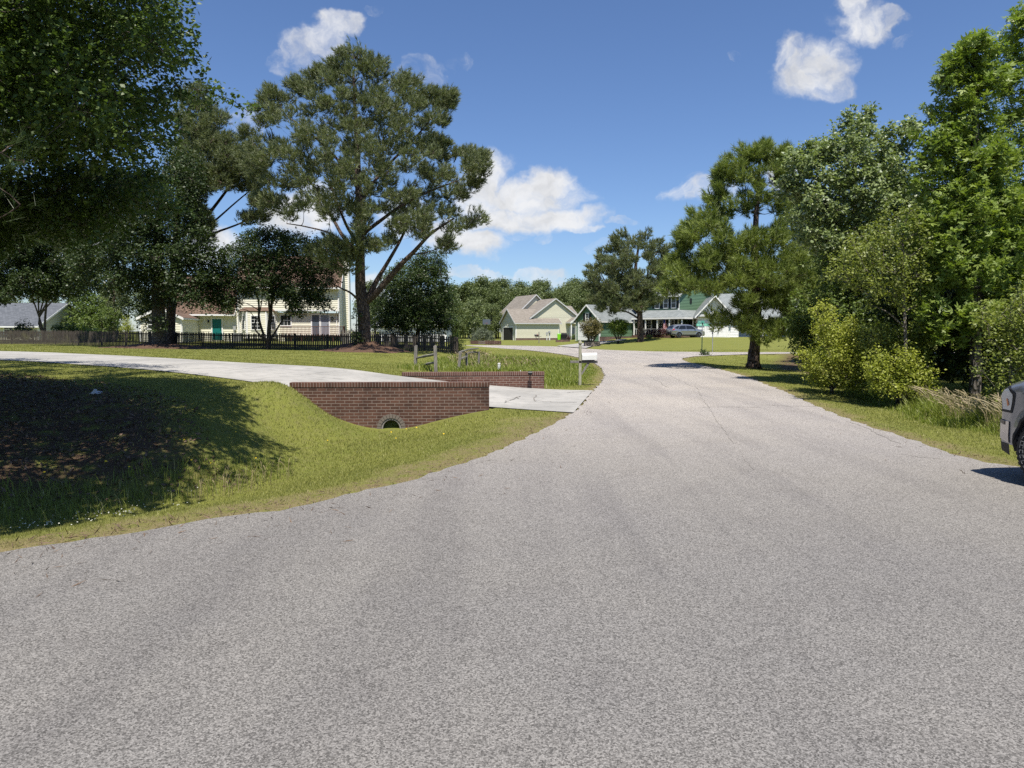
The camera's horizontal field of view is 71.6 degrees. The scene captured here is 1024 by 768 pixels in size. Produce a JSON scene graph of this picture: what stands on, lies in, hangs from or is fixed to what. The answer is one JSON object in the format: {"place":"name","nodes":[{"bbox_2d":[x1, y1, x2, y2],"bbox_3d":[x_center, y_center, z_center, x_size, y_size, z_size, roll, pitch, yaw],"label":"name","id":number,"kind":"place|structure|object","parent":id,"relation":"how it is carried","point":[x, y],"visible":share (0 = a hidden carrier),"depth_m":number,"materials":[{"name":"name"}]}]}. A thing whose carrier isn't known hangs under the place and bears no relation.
{"place":"outdoors","nodes":[
{"label":"outdoors","id":0,"kind":"place"},
{"bbox_2d":[136,256,350,341],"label":"cream house","id":1,"kind":"structure","parent":0,"point":[339,322],"depth_m":69.52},
{"bbox_2d":[212,319,221,339],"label":"door","id":2,"kind":"structure","parent":1,"relation":"in","point":[216,323],"depth_m":69.24,"materials":[{"name":"teal paint"}]},
{"bbox_2d":[250,315,260,329],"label":"window","id":3,"kind":"structure","parent":1,"relation":"in","point":[252,320],"depth_m":68.71,"materials":[{"name":"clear glass"}]},
{"bbox_2d":[280,314,291,325],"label":"window","id":4,"kind":"structure","parent":1,"relation":"in","point":[287,321],"depth_m":70.41,"materials":[{"name":"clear glass"}]},
{"bbox_2d":[312,315,318,334],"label":"door","id":5,"kind":"structure","parent":1,"relation":"in","point":[315,318],"depth_m":70.88,"materials":[{"name":"blue glass"}]},
{"bbox_2d":[321,315,328,334],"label":"door","id":6,"kind":"structure","parent":1,"relation":"in","point":[324,318],"depth_m":71.02,"materials":[{"name":"purple metal"}]},
{"bbox_2d":[0,351,592,411],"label":"driveway","id":7,"kind":"structure","parent":0,"point":[539,399],"depth_m":19.79,"materials":[{"name":"concrete"}]},
{"bbox_2d":[0,353,1001,527],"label":"tall grass","id":8,"kind":"structure","parent":0,"point":[560,371],"depth_m":14.68,"materials":[{"name":"green plant"}]},
{"bbox_2d":[0,331,1020,551],"bbox_3d":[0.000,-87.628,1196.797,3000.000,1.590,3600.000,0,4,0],"label":"ground","id":9,"kind":"structure","parent":0,"point":[690,344],"depth_m":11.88,"materials":[{"name":"green plant"}]},
{"bbox_2d":[6,318,36,341],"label":"dark shrub","id":10,"kind":"object","parent":9,"relation":"on","point":[24,327],"visible":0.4,"depth_m":67.47,"materials":[{"name":"green plant"}]},
{"bbox_2d":[0,119,49,247],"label":"pine tree","id":11,"kind":"object","parent":9,"relation":"on","point":[12,162],"visible":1,"depth_m":6.10,"materials":[{"name":"green plant"}]},
{"bbox_2d":[0,303,81,339],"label":"bungalow","id":12,"kind":"object","parent":9,"relation":"on","point":[11,314],"visible":0.42,"depth_m":86.51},
{"bbox_2d":[27,291,60,302],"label":"distant pine","id":13,"kind":"object","parent":9,"relation":"on","point":[36,301],"visible":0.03,"depth_m":163.52,"materials":[{"name":"green plant"}]},
{"bbox_2d":[0,219,104,339],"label":"crape myrtle","id":14,"kind":"object","parent":9,"relation":"on","point":[33,271],"visible":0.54,"depth_m":63.35,"materials":[{"name":"green plant"}]},
{"bbox_2d":[50,321,79,340],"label":"clipped shrub","id":15,"kind":"object","parent":9,"relation":"on","point":[57,327],"visible":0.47,"depth_m":69.57,"materials":[{"name":"green plant"}]},
{"bbox_2d":[61,288,109,340],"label":"young tree","id":16,"kind":"object","parent":9,"relation":"on","point":[86,310],"visible":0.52,"depth_m":88.67,"materials":[{"name":"green plant"}]},
{"bbox_2d":[0,0,176,160],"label":"oak tree","id":17,"kind":"object","parent":9,"relation":"on","point":[131,69],"visible":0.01,"depth_m":11.64,"materials":[{"name":"green plant"}]},
{"bbox_2d":[75,325,104,340],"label":"clipped shrub","id":18,"kind":"object","parent":9,"relation":"on","point":[87,330],"visible":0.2,"depth_m":70.50,"materials":[{"name":"green plant"}]},
{"bbox_2d":[76,305,124,339],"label":"garden shrub","id":19,"kind":"object","parent":9,"relation":"on","point":[111,320],"visible":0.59,"depth_m":75.41,"materials":[{"name":"green plant"}]},
{"bbox_2d":[10,485,197,527],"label":"clover flowers","id":20,"kind":"object","parent":9,"relation":"on","point":[94,513],"visible":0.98,"depth_m":8.59,"materials":[{"name":"white plant"}]},
{"bbox_2d":[95,284,122,319],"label":"distant pine","id":21,"kind":"object","parent":9,"relation":"on","point":[105,305],"visible":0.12,"depth_m":163.13,"materials":[{"name":"green plant"}]},
{"bbox_2d":[98,283,133,325],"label":"distant pine","id":22,"kind":"object","parent":9,"relation":"on","point":[124,311],"visible":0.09,"depth_m":181.89,"materials":[{"name":"green plant"}]},
{"bbox_2d":[101,261,131,319],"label":"pine tree","id":23,"kind":"object","parent":9,"relation":"on","point":[108,301],"visible":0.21,"depth_m":94.14,"materials":[{"name":"green plant"}]},
{"bbox_2d":[118,317,133,340],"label":"cypress shrub","id":24,"kind":"object","parent":9,"relation":"on","point":[127,327],"visible":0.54,"depth_m":65.69,"materials":[{"name":"green plant"}]},
{"bbox_2d":[0,0,260,272],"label":"maple tree","id":25,"kind":"object","parent":9,"relation":"on","point":[77,195],"visible":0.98,"depth_m":9.46,"materials":[{"name":"green plant"}]},
{"bbox_2d":[130,284,150,325],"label":"distant pine","id":26,"kind":"object","parent":9,"relation":"on","point":[136,313],"visible":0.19,"depth_m":166.24,"materials":[{"name":"green plant"}]},
{"bbox_2d":[58,142,227,343],"bbox_3d":[-25.580,-9.448,49.059,13.268,14.503,8.356,0,4,0],"label":"shade tree","id":27,"kind":"object","parent":9,"relation":"on","point":[157,251],"visible":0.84,"depth_m":47.51,"materials":[{"name":"green plant"}]},
{"bbox_2d":[13,78,274,342],"bbox_3d":[-28.081,-12.652,53.081,21.142,20.308,7.601,0,4,0],"label":"pine tree","id":28,"kind":"object","parent":9,"relation":"on","point":[214,144],"visible":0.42,"depth_m":51.60,"materials":[{"name":"green plant"}]},
{"bbox_2d":[97,343,218,348],"bbox_3d":[-24.329,-2.613,49.435,9.788,0.557,5.115,0,4,0],"label":"mulch mound","id":29,"kind":"object","parent":9,"relation":"on","point":[157,346],"visible":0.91,"depth_m":48.46,"materials":[{"name":"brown wood"}]},
{"bbox_2d":[0,330,457,353],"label":"picket fence","id":30,"kind":"object","parent":9,"relation":"on","point":[398,342],"visible":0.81,"depth_m":53.03,"materials":[{"name":"black metal"}]},
{"bbox_2d":[200,219,342,349],"bbox_3d":[-16.931,-6.712,49.559,10.449,9.143,5.468,0,4,0],"label":"crape myrtle","id":31,"kind":"object","parent":9,"relation":"on","point":[278,280],"visible":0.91,"depth_m":48.48,"materials":[{"name":"green plant"}]},
{"bbox_2d":[232,35,495,343],"bbox_3d":[-10.011,-12.494,47.807,17.923,21.114,14.361,0,4,0],"label":"pine tree","id":32,"kind":"object","parent":9,"relation":"on","point":[431,145],"visible":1,"depth_m":46.23,"materials":[{"name":"green plant"}]},
{"bbox_2d":[318,341,412,352],"bbox_3d":[-9.939,-2.547,48.742,6.335,0.872,5.654,-3,5,-33],"label":"mulch mound","id":33,"kind":"object","parent":9,"relation":"on","point":[372,347],"visible":0.95,"depth_m":47.49,"materials":[{"name":"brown wood"}]},
{"bbox_2d":[349,309,364,345],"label":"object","id":34,"kind":"object","parent":33,"relation":"on","point":[356,337],"visible":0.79,"depth_m":47.74,"materials":[{"name":"green plant"}]},
{"bbox_2d":[352,280,379,320],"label":"distant pine","id":35,"kind":"object","parent":9,"relation":"on","point":[368,285],"visible":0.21,"depth_m":163.95,"materials":[{"name":"green plant"}]},
{"bbox_2d":[289,381,489,428],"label":"brick wall","id":36,"kind":"structure","parent":9,"relation":"on","point":[377,405],"depth_m":15.51,"materials":[{"name":"brown brick"}]},
{"bbox_2d":[343,330,443,346],"bbox_3d":[-10.439,-4.014,62.427,8.888,1.533,0.165,0,4,0],"label":"picket fence","id":37,"kind":"object","parent":9,"relation":"on","point":[387,334],"visible":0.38,"depth_m":62.33,"materials":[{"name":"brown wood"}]},
{"bbox_2d":[376,321,453,340],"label":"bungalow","id":38,"kind":"object","parent":9,"relation":"on","point":[448,333],"visible":0.18,"depth_m":95.75,"materials":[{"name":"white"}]},
{"bbox_2d":[370,245,462,345],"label":"pear tree","id":39,"kind":"object","parent":9,"relation":"on","point":[425,315],"visible":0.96,"depth_m":59.48,"materials":[{"name":"green plant"}]},
{"bbox_2d":[414,345,437,371],"bbox_3d":[-3.484,-1.003,28.139,0.448,1.179,5.390,-1,4,-13],"label":"split rail fence","id":40,"kind":"object","parent":9,"relation":"on","point":[434,354],"visible":0.73,"depth_m":26.87,"materials":[{"name":"grey wood"}]},
{"bbox_2d":[445,329,465,350],"bbox_3d":[-4.273,-3.302,54.934,1.648,2.111,1.672,1,4,19],"label":"golden shrub","id":41,"kind":"object","parent":9,"relation":"on","point":[459,344],"visible":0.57,"depth_m":54.76,"materials":[{"name":"green plant"}]},
{"bbox_2d":[445,301,472,336],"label":"garden tree","id":42,"kind":"object","parent":9,"relation":"on","point":[460,327],"visible":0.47,"depth_m":117.34,"materials":[{"name":"green plant"}]},
{"bbox_2d":[457,348,479,368],"bbox_3d":[-2.051,-1.112,33.512,0.297,1.118,5.147,0,4,6],"label":"split rail fence","id":43,"kind":"object","parent":9,"relation":"on","point":[463,357],"visible":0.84,"depth_m":33.45,"materials":[{"name":"grey wood"}]},
{"bbox_2d":[460,279,479,337],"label":"distant pine","id":44,"kind":"object","parent":9,"relation":"on","point":[467,285],"visible":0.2,"depth_m":155.29,"materials":[{"name":"green plant"}]},
{"bbox_2d":[457,298,486,337],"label":"garden tree","id":45,"kind":"object","parent":9,"relation":"on","point":[471,306],"visible":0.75,"depth_m":126.60,"materials":[{"name":"green plant"}]},
{"bbox_2d":[402,371,544,388],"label":"brick wall","id":46,"kind":"structure","parent":9,"relation":"on","point":[524,379],"depth_m":20.39,"materials":[{"name":"brown brick"}]},
{"bbox_2d":[465,285,486,306],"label":"distant pine","id":47,"kind":"object","parent":9,"relation":"on","point":[472,291],"visible":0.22,"depth_m":153.35,"materials":[{"name":"green plant"}]},
{"bbox_2d":[466,294,485,326],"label":"distant pine","id":48,"kind":"object","parent":9,"relation":"on","point":[472,297],"visible":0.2,"depth_m":145.97,"materials":[{"name":"green plant"}]},
{"bbox_2d":[468,325,494,340],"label":"azalea shrub","id":49,"kind":"object","parent":9,"relation":"on","point":[482,332],"visible":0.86,"depth_m":94.44,"materials":[{"name":"green plant"}]},
{"bbox_2d":[471,274,491,337],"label":"distant pine","id":50,"kind":"object","parent":9,"relation":"on","point":[484,281],"visible":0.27,"depth_m":163.60,"materials":[{"name":"green plant"}]},
{"bbox_2d":[470,341,500,344],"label":"garden wall","id":51,"kind":"structure","parent":9,"relation":"on","point":[487,342],"depth_m":89.71,"materials":[{"name":"brick"}]},
{"bbox_2d":[474,302,499,332],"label":"distant tree","id":52,"kind":"object","parent":9,"relation":"on","point":[487,315],"visible":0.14,"depth_m":145.28,"materials":[{"name":"green plant"}]},
{"bbox_2d":[477,303,502,335],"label":"garden tree","id":53,"kind":"object","parent":9,"relation":"on","point":[490,310],"visible":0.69,"depth_m":134.67,"materials":[{"name":"green plant"}]},
{"bbox_2d":[486,278,500,336],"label":"distant pine","id":54,"kind":"object","parent":9,"relation":"on","point":[496,285],"visible":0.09,"depth_m":167.55,"materials":[{"name":"green plant"}]},
{"bbox_2d":[487,291,504,338],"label":"distant pine","id":55,"kind":"object","parent":9,"relation":"on","point":[494,298],"visible":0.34,"depth_m":150.20,"materials":[{"name":"green plant"}]},
{"bbox_2d":[490,287,504,337],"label":"distant pine","id":56,"kind":"object","parent":9,"relation":"on","point":[497,292],"visible":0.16,"depth_m":154.80,"materials":[{"name":"green plant"}]},
{"bbox_2d":[495,297,509,329],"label":"distant pine","id":57,"kind":"object","parent":9,"relation":"on","point":[504,303],"visible":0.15,"depth_m":147.43,"materials":[{"name":"green plant"}]},
{"bbox_2d":[495,275,514,290],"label":"distant pine","id":58,"kind":"object","parent":9,"relation":"on","point":[505,282],"visible":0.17,"depth_m":177.76,"materials":[{"name":"green plant"}]},
{"bbox_2d":[500,284,519,297],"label":"distant pine","id":59,"kind":"object","parent":9,"relation":"on","point":[509,290],"visible":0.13,"depth_m":154.81,"materials":[{"name":"green plant"}]},
{"bbox_2d":[512,280,529,288],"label":"distant pine","id":60,"kind":"object","parent":9,"relation":"on","point":[522,284],"visible":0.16,"depth_m":181.46,"materials":[{"name":"green plant"}]},
{"bbox_2d":[522,281,546,295],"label":"distant pine","id":61,"kind":"object","parent":9,"relation":"on","point":[533,290],"visible":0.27,"depth_m":154.23,"materials":[{"name":"green plant"}]},
{"bbox_2d":[499,294,577,339],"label":"cream house","id":62,"kind":"structure","parent":9,"relation":"on","point":[527,317],"depth_m":124.81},
{"bbox_2d":[530,279,552,293],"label":"distant pine","id":63,"kind":"object","parent":9,"relation":"on","point":[544,284],"visible":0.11,"depth_m":164.08,"materials":[{"name":"green plant"}]},
{"bbox_2d":[537,289,554,299],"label":"distant pine","id":64,"kind":"object","parent":9,"relation":"on","point":[547,295],"visible":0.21,"depth_m":146.35,"materials":[{"name":"green plant"}]},
{"bbox_2d":[551,290,568,303],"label":"distant pine","id":65,"kind":"object","parent":9,"relation":"on","point":[563,295],"visible":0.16,"depth_m":152.58,"materials":[{"name":"green plant"}]},
{"bbox_2d":[560,288,576,301],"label":"distant pine","id":66,"kind":"object","parent":9,"relation":"on","point":[571,297],"visible":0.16,"depth_m":153.72,"materials":[{"name":"green plant"}]},
{"bbox_2d":[562,278,581,288],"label":"distant pine","id":67,"kind":"object","parent":9,"relation":"on","point":[571,282],"visible":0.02,"depth_m":169.86,"materials":[{"name":"green plant"}]},
{"bbox_2d":[564,297,582,313],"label":"distant pine","id":68,"kind":"object","parent":9,"relation":"on","point":[571,302],"visible":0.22,"depth_m":148.72,"materials":[{"name":"green plant"}]},
{"bbox_2d":[566,286,581,300],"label":"distant pine","id":69,"kind":"object","parent":9,"relation":"on","point":[577,293],"visible":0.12,"depth_m":159.87,"materials":[{"name":"green plant"}]},
{"bbox_2d":[573,295,588,313],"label":"distant pine","id":70,"kind":"object","parent":9,"relation":"on","point":[581,300],"visible":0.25,"depth_m":145.33,"materials":[{"name":"green plant"}]},
{"bbox_2d":[570,340,597,384],"bbox_3d":[2.259,-0.626,22.315,0.860,1.540,0.198,0,4,0],"label":"mailbox","id":71,"kind":"object","parent":9,"relation":"on","point":[588,358],"visible":0.95,"depth_m":22.24,"materials":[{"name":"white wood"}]},
{"bbox_2d":[574,288,594,308],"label":"distant pine","id":72,"kind":"object","parent":9,"relation":"on","point":[583,294],"visible":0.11,"depth_m":151.10,"materials":[{"name":"green plant"}]},
{"bbox_2d":[584,342,599,347],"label":"planter","id":73,"kind":"object","parent":9,"relation":"on","point":[591,344],"visible":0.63,"depth_m":75.30,"materials":[{"name":"brown brick"}]},
{"bbox_2d":[579,317,603,341],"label":"crape myrtle","id":74,"kind":"object","parent":73,"relation":"in","point":[589,329],"visible":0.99,"depth_m":75.37,"materials":[{"name":"grey plant"}]},
{"bbox_2d":[606,317,630,343],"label":"crape myrtle","id":75,"kind":"object","parent":9,"relation":"on","point":[617,326],"visible":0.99,"depth_m":84.17,"materials":[{"name":"green plant"}]},
{"bbox_2d":[580,226,672,341],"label":"pine tree","id":76,"kind":"object","parent":9,"relation":"on","point":[640,292],"visible":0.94,"depth_m":82.96,"materials":[{"name":"green plant"}]},
{"bbox_2d":[572,281,711,340],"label":"green house","id":77,"kind":"structure","parent":9,"relation":"on","point":[683,309],"depth_m":94.41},
{"bbox_2d":[579,323,592,339],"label":"garage door","id":78,"kind":"structure","parent":77,"relation":"in","point":[581,337],"depth_m":93.94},
{"bbox_2d":[644,327,666,338],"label":"hedge","id":79,"kind":"object","parent":9,"relation":"on","point":[658,333],"visible":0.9,"depth_m":88.94,"materials":[{"name":"green plant"}]},
{"bbox_2d":[666,324,704,337],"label":"parked car","id":80,"kind":"object","parent":9,"relation":"on","point":[677,330],"visible":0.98,"depth_m":87.46,"materials":[{"name":"silver metal"}]},
{"bbox_2d":[697,321,708,354],"bbox_3d":[13.545,-3.190,50.408,0.841,2.590,0.463,2,5,22],"label":"street sign","id":81,"kind":"object","parent":9,"relation":"on","point":[702,324],"visible":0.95,"depth_m":50.34,"materials":[{"name":"green metal"}]},
{"bbox_2d":[652,134,823,368],"bbox_3d":[10.746,-6.010,33.014,8.977,11.074,6.707,0,4,0],"label":"pine tree","id":82,"kind":"object","parent":9,"relation":"on","point":[757,277],"visible":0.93,"depth_m":31.97,"materials":[{"name":"green plant"}]},
{"bbox_2d":[693,294,796,336],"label":"white garage","id":83,"kind":"structure","parent":9,"relation":"on","point":[728,331],"depth_m":90.67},
{"bbox_2d":[705,323,726,336],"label":"garage door","id":84,"kind":"structure","parent":83,"relation":"in","point":[723,333],"depth_m":90.38,"materials":[{"name":"white metal"}]},
{"bbox_2d":[778,289,835,376],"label":"understory tree","id":85,"kind":"object","parent":9,"relation":"on","point":[798,328],"visible":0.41,"depth_m":26.64,"materials":[{"name":"green plant"}]},
{"bbox_2d":[774,181,842,333],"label":"pine tree","id":86,"kind":"object","parent":9,"relation":"on","point":[790,223],"visible":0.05,"depth_m":36.97,"materials":[{"name":"green plant"}]},
{"bbox_2d":[792,297,876,395],"bbox_3d":[9.315,-0.967,19.987,3.121,3.011,2.221,0,4,0],"label":"wax myrtle","id":87,"kind":"object","parent":9,"relation":"on","point":[816,360],"visible":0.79,"depth_m":19.68,"materials":[{"name":"green plant"}]},
{"bbox_2d":[769,101,931,387],"bbox_3d":[10.980,-4.267,22.787,5.650,9.276,3.937,0,4,0],"label":"silver maple","id":88,"kind":"object","parent":9,"relation":"on","point":[854,143],"visible":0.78,"depth_m":21.89,"materials":[{"name":"green plant"}]},
{"bbox_2d":[796,250,906,387],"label":"understory tree","id":89,"kind":"object","parent":9,"relation":"on","point":[850,304],"visible":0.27,"depth_m":22.06,"materials":[{"name":"green plant"}]},
{"bbox_2d":[792,164,942,378],"bbox_3d":[13.883,-4.104,26.784,7.065,8.449,4.673,0,4,0],"label":"understory tree","id":90,"kind":"object","parent":9,"relation":"on","point":[810,290],"visible":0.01,"depth_m":26.42,"materials":[{"name":"green plant"}]},
{"bbox_2d":[820,199,939,404],"bbox_3d":[8.757,-1.718,16.973,3.162,5.256,2.083,0,4,0],"label":"tree","id":91,"kind":"object","parent":9,"relation":"on","point":[895,282],"visible":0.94,"depth_m":16.61,"materials":[{"name":"green plant"}]},
{"bbox_2d":[855,316,939,405],"bbox_3d":[9.475,-0.379,17.604,2.468,2.612,1.882,0,4,0],"label":"holly shrub","id":92,"kind":"object","parent":9,"relation":"on","point":[885,338],"visible":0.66,"depth_m":17.23,"materials":[{"name":"green plant"}]},
{"bbox_2d":[856,340,946,405],"bbox_3d":[9.263,-0.082,16.997,2.486,1.962,1.843,0,4,0],"label":"wax myrtle","id":93,"kind":"object","parent":9,"relation":"on","point":[881,365],"visible":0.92,"depth_m":16.76,"materials":[{"name":"green plant"}]},
{"bbox_2d":[852,247,984,390],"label":"understory tree","id":94,"kind":"object","parent":9,"relation":"on","point":[944,351],"visible":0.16,"depth_m":19.08,"materials":[{"name":"green plant"}]},
{"bbox_2d":[889,182,1017,379],"bbox_3d":[16.513,-3.796,26.680,6.127,7.920,6.075,-1,4,-12],"label":"woodland tree","id":95,"kind":"object","parent":9,"relation":"on","point":[921,295],"visible":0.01,"depth_m":26.67,"materials":[{"name":"green plant"}]},
{"bbox_2d":[894,25,1023,406],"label":"sweetgum tree","id":96,"kind":"object","parent":9,"relation":"on","point":[960,137],"visible":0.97,"depth_m":16.68,"materials":[{"name":"green plant"}]},
{"bbox_2d":[937,281,1023,397],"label":"understory tree","id":97,"kind":"object","parent":9,"relation":"on","point":[956,369],"visible":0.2,"depth_m":17.88,"materials":[{"name":"green plant"}]},
{"bbox_2d":[939,171,1023,346],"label":"woodland tree","id":98,"kind":"object","parent":9,"relation":"on","point":[1012,254],"visible":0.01,"depth_m":21.28,"materials":[{"name":"green plant"}]},
{"bbox_2d":[963,275,1023,406],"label":"sapling","id":99,"kind":"object","parent":9,"relation":"on","point":[1009,378],"visible":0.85,"depth_m":13.01,"materials":[{"name":"green plant"}]},
{"bbox_2d":[986,0,1023,273],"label":"sweetgum tree","id":100,"kind":"object","parent":9,"relation":"on","point":[1015,28],"visible":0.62,"depth_m":18.14,"materials":[{"name":"green plant"}]},
{"bbox_2d":[0,345,1023,767],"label":"road","id":101,"kind":"structure","parent":0,"point":[648,559],"depth_m":4.30,"materials":[{"name":"grey asphalt"}]},
{"bbox_2d":[1000,380,1023,472],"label":"pickup truck","id":102,"kind":"object","parent":101,"relation":"on","point":[1012,421],"visible":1,"depth_m":7.98,"materials":[{"name":"grey paint"}]},
{"bbox_2d":[0,0,1023,331],"label":"sky","id":103,"kind":"structure","parent":0,"point":[597,117],"materials":[{"name":"blue"}]},
{"bbox_2d":[560,339,624,347],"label":"path","id":104,"kind":"structure","parent":0,"point":[574,345],"depth_m":81.89,"materials":[{"name":"concrete"}]},
{"bbox_2d":[194,350,1001,499],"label":"seed grass","id":105,"kind":"structure","parent":0,"point":[956,401],"depth_m":14.38,"materials":[{"name":"green plant"}]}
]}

